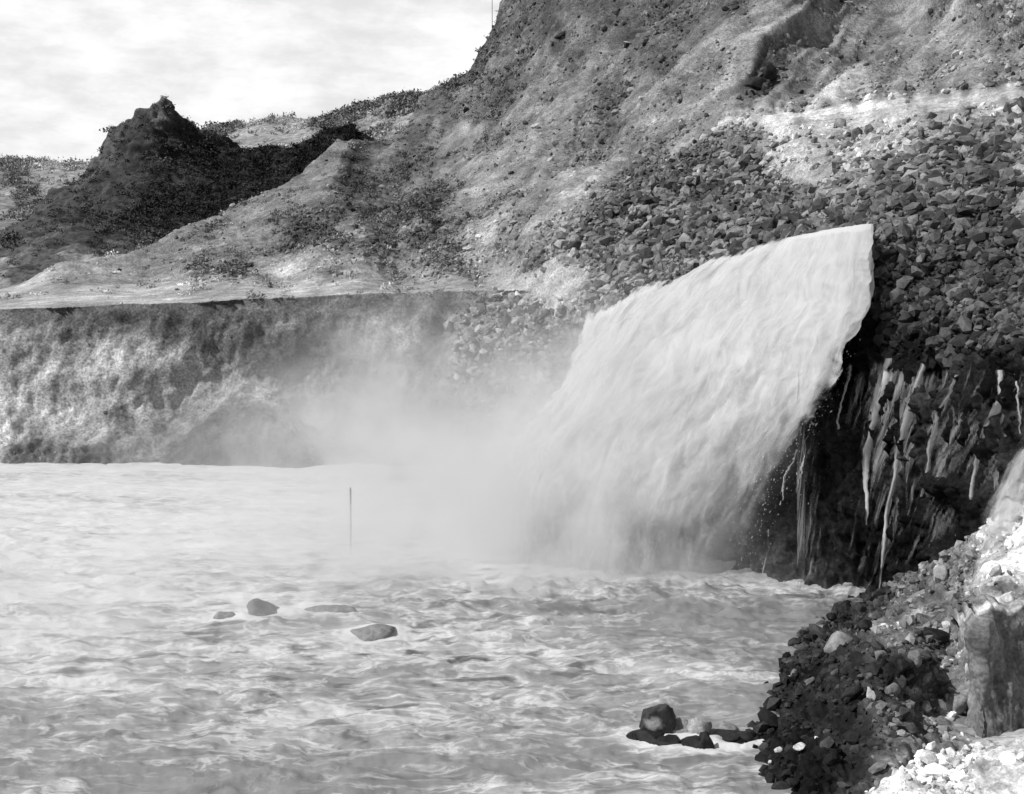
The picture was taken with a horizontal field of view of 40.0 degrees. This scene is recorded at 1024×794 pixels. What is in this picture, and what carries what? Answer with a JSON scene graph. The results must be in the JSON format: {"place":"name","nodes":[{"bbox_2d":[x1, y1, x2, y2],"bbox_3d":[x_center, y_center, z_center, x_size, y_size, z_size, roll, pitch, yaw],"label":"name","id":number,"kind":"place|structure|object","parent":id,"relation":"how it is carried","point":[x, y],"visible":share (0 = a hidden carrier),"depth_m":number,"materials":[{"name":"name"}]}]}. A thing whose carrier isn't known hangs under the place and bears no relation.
{"place":"outdoors","nodes":[
{"label":"outdoors","id":0,"kind":"place"},
{"bbox_2d":[0,97,376,288],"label":"hill butte","id":1,"kind":"object","parent":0,"point":[76,236],"visible":0.29,"depth_m":290.44,"materials":[{"name":"black stone"}]},
{"bbox_2d":[0,104,412,229],"bbox_3d":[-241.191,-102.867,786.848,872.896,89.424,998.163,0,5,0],"label":"hills","id":2,"kind":"structure","parent":0,"point":[252,140],"depth_m":624.15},
{"bbox_2d":[0,0,529,300],"bbox_3d":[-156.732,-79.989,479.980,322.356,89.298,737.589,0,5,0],"label":"scrub vegetation","id":3,"kind":"object","parent":2,"relation":"on","point":[402,104],"visible":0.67,"depth_m":264.53,"materials":[{"name":"grey plant"}]},
{"bbox_2d":[0,0,500,162],"label":"sky","id":4,"kind":"structure","parent":0,"point":[71,70],"materials":[{"name":"white"}]},
{"bbox_2d":[0,0,1023,590],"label":"terrain hillside","id":5,"kind":"structure","parent":0,"point":[162,376],"depth_m":121.38,"materials":[{"name":"soil"}]},
{"bbox_2d":[1,0,1023,589],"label":"rubble","id":6,"kind":"object","parent":5,"relation":"on","point":[889,188],"visible":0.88,"depth_m":99.63,"materials":[{"name":"grey stone"}]},
{"bbox_2d":[554,30,565,38],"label":"rock outcrop","id":7,"kind":"object","parent":5,"relation":"on","point":[559,35],"visible":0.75,"depth_m":197.28,"materials":[{"name":"grey stone"}]},
{"bbox_2d":[744,77,763,90],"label":"rock outcrop","id":8,"kind":"object","parent":5,"relation":"on","point":[755,83],"visible":1,"depth_m":145.60,"materials":[{"name":"grey stone"}]},
{"bbox_2d":[763,62,776,81],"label":"rock outcrop","id":9,"kind":"object","parent":5,"relation":"on","point":[770,71],"visible":1,"depth_m":152.51,"materials":[{"name":"grey stone"}]},
{"bbox_2d":[0,462,1023,793],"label":"water","id":10,"kind":"structure","parent":0,"point":[490,664],"depth_m":58.26,"materials":[{"name":"white liquid"}]},
{"bbox_2d":[213,612,235,618],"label":"boulder","id":11,"kind":"object","parent":10,"relation":"in","point":[220,615],"visible":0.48,"depth_m":61.94,"materials":[{"name":"grey stone"}]},
{"bbox_2d":[246,598,278,615],"bbox_3d":[-11.032,9.602,62.610,1.465,1.336,1.365,0,5,0],"label":"boulder","id":12,"kind":"object","parent":10,"relation":"in","point":[257,607],"visible":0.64,"depth_m":62.23,"materials":[{"name":"grey stone"}]},
{"bbox_2d":[304,605,355,612],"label":"boulder","id":13,"kind":"object","parent":10,"relation":"in","point":[335,608],"visible":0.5,"depth_m":63.28,"materials":[{"name":"grey stone"}]},
{"bbox_2d":[350,488,351,554],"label":"pole","id":14,"kind":"object","parent":10,"relation":"in","point":[350,524],"visible":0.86,"depth_m":77.15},
{"bbox_2d":[350,623,394,640],"bbox_3d":[-5.844,10.066,59.793,2.132,0.825,1.583,0,5,0],"label":"boulder","id":15,"kind":"object","parent":10,"relation":"in","point":[374,632],"visible":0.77,"depth_m":59.31,"materials":[{"name":"grey stone"}]},
{"bbox_2d":[626,730,637,739],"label":"rock","id":16,"kind":"object","parent":10,"relation":"in","point":[631,735],"visible":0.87,"depth_m":45.90,"materials":[{"name":"grey stone"}]},
{"bbox_2d":[633,729,665,744],"bbox_3d":[4.533,11.044,45.794,1.005,0.561,0.940,4,6,38],"label":"rock","id":17,"kind":"object","parent":10,"relation":"in","point":[648,736],"visible":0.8,"depth_m":45.53,"materials":[{"name":"grey stone"}]},
{"bbox_2d":[639,703,675,733],"bbox_3d":[4.833,10.828,46.098,1.205,1.528,0.969,-3,5,-29],"label":"boulder","id":18,"kind":"object","parent":10,"relation":"in","point":[660,718],"visible":0.73,"depth_m":45.77,"materials":[{"name":"grey stone"}]},
{"bbox_2d":[656,734,679,745],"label":"rock","id":19,"kind":"object","parent":10,"relation":"in","point":[669,739],"visible":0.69,"depth_m":45.09,"materials":[{"name":"grey stone"}]},
{"bbox_2d":[458,226,881,581],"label":"spray","id":20,"kind":"object","parent":10,"relation":"on","point":[684,471],"visible":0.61,"depth_m":69.37,"materials":[{"name":"grey liquid"}]},
{"bbox_2d":[672,717,687,733],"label":"rock","id":21,"kind":"object","parent":10,"relation":"in","point":[681,725],"visible":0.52,"depth_m":46.05,"materials":[{"name":"grey stone"}]},
{"bbox_2d":[680,735,700,748],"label":"rock","id":22,"kind":"object","parent":10,"relation":"in","point":[693,741],"visible":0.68,"depth_m":44.72,"materials":[{"name":"grey stone"}]},
{"bbox_2d":[509,224,874,578],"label":"falling water","id":23,"kind":"structure","parent":10,"relation":"on","point":[818,303],"depth_m":74.05,"materials":[{"name":"white liquid"}]},
{"bbox_2d":[686,717,711,733],"bbox_3d":[6.118,10.958,46.053,0.790,1.097,0.838,3,6,36],"label":"rock","id":24,"kind":"object","parent":10,"relation":"in","point":[696,725],"visible":0.59,"depth_m":45.73,"materials":[{"name":"grey stone"}]},
{"bbox_2d":[698,731,714,748],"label":"rock","id":25,"kind":"object","parent":10,"relation":"in","point":[706,742],"visible":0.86,"depth_m":44.52,"materials":[{"name":"grey stone"}]},
{"bbox_2d":[709,728,741,742],"bbox_3d":[6.962,11.149,45.924,1.385,0.425,1.054,1,5,14],"label":"rock","id":26,"kind":"object","parent":10,"relation":"in","point":[726,735],"visible":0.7,"depth_m":45.87,"materials":[{"name":"grey stone"}]},
{"bbox_2d":[713,721,737,730],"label":"rock","id":27,"kind":"object","parent":10,"relation":"in","point":[726,725],"visible":0.6,"depth_m":46.52,"materials":[{"name":"grey stone"}]},
{"bbox_2d":[826,612,836,620],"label":"rock","id":28,"kind":"object","parent":10,"relation":"in","point":[830,616],"visible":0.81,"depth_m":62.02,"materials":[{"name":"grey stone"}]},
{"bbox_2d":[737,731,759,741],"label":"rock","id":29,"kind":"object","parent":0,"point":[747,736],"visible":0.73,"depth_m":45.60,"materials":[{"name":"grey stone"}]},
{"bbox_2d":[798,436,807,483],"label":"rivulet water","id":30,"kind":"structure","parent":0,"point":[803,458],"depth_m":64.39,"materials":[{"name":"grey liquid"}]},
{"bbox_2d":[836,365,851,428],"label":"rivulet water","id":31,"kind":"structure","parent":0,"point":[840,408],"depth_m":69.79,"materials":[{"name":"grey liquid"}]},
{"bbox_2d":[863,358,891,524],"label":"rivulet water","id":32,"kind":"structure","parent":0,"point":[868,446],"depth_m":67.72,"materials":[{"name":"grey liquid"}]},
{"bbox_2d":[739,508,1023,793],"bbox_3d":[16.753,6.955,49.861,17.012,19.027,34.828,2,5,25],"label":"terrain bank","id":33,"kind":"structure","parent":0,"point":[810,765],"depth_m":48.07,"materials":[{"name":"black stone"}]},
{"bbox_2d":[766,690,775,694],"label":"boulder","id":34,"kind":"object","parent":33,"relation":"on","point":[771,692],"visible":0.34,"depth_m":50.72,"materials":[{"name":"grey stone"}]},
{"bbox_2d":[774,746,782,752],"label":"rock","id":35,"kind":"object","parent":33,"relation":"on","point":[779,749],"visible":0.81,"depth_m":43.48,"materials":[{"name":"white stone"}]},
{"bbox_2d":[786,778,798,788],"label":"rock","id":36,"kind":"object","parent":33,"relation":"on","point":[793,783],"visible":1,"depth_m":40.81,"materials":[{"name":"black stone"}]},
{"bbox_2d":[793,650,804,654],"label":"boulder","id":37,"kind":"object","parent":33,"relation":"on","point":[797,651],"visible":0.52,"depth_m":56.00,"materials":[{"name":"grey stone"}]},
{"bbox_2d":[793,742,805,750],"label":"boulder","id":38,"kind":"object","parent":33,"relation":"on","point":[799,746],"visible":1,"depth_m":43.04,"materials":[{"name":"white stone"}]},
{"bbox_2d":[804,677,814,685],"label":"rock","id":39,"kind":"object","parent":33,"relation":"on","point":[811,681],"visible":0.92,"depth_m":50.82,"materials":[{"name":"grey stone"}]},
{"bbox_2d":[806,634,817,640],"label":"boulder","id":40,"kind":"object","parent":33,"relation":"on","point":[813,636],"visible":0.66,"depth_m":58.05,"materials":[{"name":"black stone"}]},
{"bbox_2d":[812,648,825,656],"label":"boulder","id":41,"kind":"object","parent":33,"relation":"on","point":[818,650],"visible":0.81,"depth_m":54.36,"materials":[{"name":"grey stone"}]},
{"bbox_2d":[818,635,827,640],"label":"rock","id":42,"kind":"object","parent":33,"relation":"on","point":[824,637],"visible":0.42,"depth_m":56.69,"materials":[{"name":"grey stone"}]},
{"bbox_2d":[823,621,830,628],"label":"rock","id":43,"kind":"object","parent":33,"relation":"on","point":[825,625],"visible":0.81,"depth_m":60.12,"materials":[{"name":"grey stone"}]},
{"bbox_2d":[823,656,836,666],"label":"boulder","id":44,"kind":"object","parent":33,"relation":"on","point":[833,659],"visible":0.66,"depth_m":51.85,"materials":[{"name":"grey stone"}]},
{"bbox_2d":[830,669,838,674],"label":"rock","id":45,"kind":"object","parent":33,"relation":"on","point":[835,671],"visible":0.45,"depth_m":49.84,"materials":[{"name":"grey stone"}]},
{"bbox_2d":[824,631,853,652],"bbox_3d":[12.713,9.448,54.288,0.967,0.916,1.135,4,6,43],"label":"boulder","id":46,"kind":"object","parent":33,"relation":"on","point":[836,639],"visible":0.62,"depth_m":53.97,"materials":[{"name":"grey stone"}]},
{"bbox_2d":[837,600,850,613],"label":"boulder","id":47,"kind":"object","parent":33,"relation":"on","point":[842,606],"visible":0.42,"depth_m":62.73,"materials":[{"name":"grey stone"}]},
{"bbox_2d":[842,685,863,700],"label":"boulder","id":48,"kind":"object","parent":33,"relation":"on","point":[854,692],"visible":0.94,"depth_m":46.16,"materials":[{"name":"grey stone"}]},
{"bbox_2d":[856,619,871,631],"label":"boulder","id":49,"kind":"object","parent":33,"relation":"on","point":[865,624],"visible":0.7,"depth_m":55.83,"materials":[{"name":"grey stone"}]},
{"bbox_2d":[865,672,872,679],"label":"rock","id":50,"kind":"object","parent":33,"relation":"on","point":[869,676],"visible":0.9,"depth_m":46.90,"materials":[{"name":"grey stone"}]},
{"bbox_2d":[866,687,875,701],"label":"rock","id":51,"kind":"object","parent":33,"relation":"on","point":[870,693],"visible":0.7,"depth_m":44.80,"materials":[{"name":"white stone"}]},
{"bbox_2d":[874,650,887,660],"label":"boulder","id":52,"kind":"object","parent":33,"relation":"on","point":[879,655],"visible":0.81,"depth_m":48.82,"materials":[{"name":"grey stone"}]},
{"bbox_2d":[880,586,890,594],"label":"boulder","id":53,"kind":"object","parent":33,"relation":"on","point":[883,590],"visible":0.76,"depth_m":64.83,"materials":[{"name":"grey stone"}]},
{"bbox_2d":[884,683,900,693],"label":"boulder","id":54,"kind":"object","parent":33,"relation":"on","point":[893,688],"visible":1,"depth_m":46.11,"materials":[{"name":"grey stone"}]},
{"bbox_2d":[896,659,909,672],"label":"rock","id":55,"kind":"object","parent":33,"relation":"on","point":[903,665],"visible":1,"depth_m":47.15,"materials":[{"name":"grey stone"}]},
{"bbox_2d":[908,577,919,583],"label":"rock","id":56,"kind":"object","parent":33,"relation":"on","point":[913,580],"visible":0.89,"depth_m":62.23,"materials":[{"name":"grey stone"}]},
{"bbox_2d":[907,649,921,667],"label":"boulder","id":57,"kind":"object","parent":33,"relation":"on","point":[914,656],"visible":1,"depth_m":47.49,"materials":[{"name":"grey stone"}]},
{"bbox_2d":[927,562,935,570],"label":"rock","id":58,"kind":"object","parent":33,"relation":"on","point":[931,566],"visible":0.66,"depth_m":62.24,"materials":[{"name":"grey stone"}]},
{"bbox_2d":[922,628,949,643],"bbox_3d":[15.919,9.059,53.086,0.888,0.676,0.942,-3,6,-35],"label":"boulder","id":59,"kind":"object","parent":33,"relation":"on","point":[941,635],"visible":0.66,"depth_m":52.79,"materials":[{"name":"black stone"}]},
{"bbox_2d":[933,565,947,580],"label":"boulder","id":60,"kind":"object","parent":33,"relation":"on","point":[941,572],"visible":0.81,"depth_m":59.72,"materials":[{"name":"grey stone"}]},
{"bbox_2d":[937,688,946,697],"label":"rock","id":61,"kind":"object","parent":33,"relation":"on","point":[942,692],"visible":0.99,"depth_m":49.11,"materials":[{"name":"black stone"}]},
{"bbox_2d":[941,621,949,629],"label":"rock","id":62,"kind":"object","parent":33,"relation":"on","point":[945,624],"visible":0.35,"depth_m":54.72,"materials":[{"name":"white stone"}]},
{"bbox_2d":[948,559,956,566],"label":"rock","id":63,"kind":"object","parent":33,"relation":"on","point":[950,562],"visible":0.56,"depth_m":60.35,"materials":[{"name":"grey stone"}]},
{"bbox_2d":[944,592,1023,737],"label":"terrain sand block","id":64,"kind":"structure","parent":33,"relation":"on","point":[990,634],"depth_m":47.04,"materials":[{"name":"grey stone"}]},
{"bbox_2d":[1000,591,1013,601],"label":"rock","id":65,"kind":"object","parent":64,"relation":"on","point":[1007,597],"visible":0.99,"depth_m":49.23,"materials":[{"name":"white stone"}]},
{"bbox_2d":[989,450,1023,535],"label":"falling water","id":66,"kind":"structure","parent":33,"relation":"on","point":[1009,507],"depth_m":55.58,"materials":[{"name":"white liquid"}]},
{"bbox_2d":[879,363,925,587],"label":"rivulet water","id":67,"kind":"structure","parent":0,"point":[907,419],"depth_m":66.42,"materials":[{"name":"grey liquid"}]},
{"bbox_2d":[797,372,1022,580],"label":"seeping water","id":68,"kind":"structure","parent":0,"point":[897,389],"depth_m":66.21,"materials":[{"name":"grey liquid"}]},
{"bbox_2d":[921,375,957,496],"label":"rivulet water","id":69,"kind":"structure","parent":0,"point":[932,437],"depth_m":63.76,"materials":[{"name":"grey liquid"}]},
{"bbox_2d":[865,736,1023,793],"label":"ground terrace","id":70,"kind":"structure","parent":0,"point":[990,773],"depth_m":38.86,"materials":[{"name":"white stone"}]},
{"bbox_2d":[969,370,1002,499],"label":"rivulet water","id":71,"kind":"structure","parent":0,"point":[996,408],"depth_m":59.18,"materials":[{"name":"grey liquid"}]},
{"bbox_2d":[1015,381,1020,433],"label":"rivulet water","id":72,"kind":"structure","parent":0,"point":[1017,386],"depth_m":57.24,"materials":[{"name":"grey liquid"}]}
]}

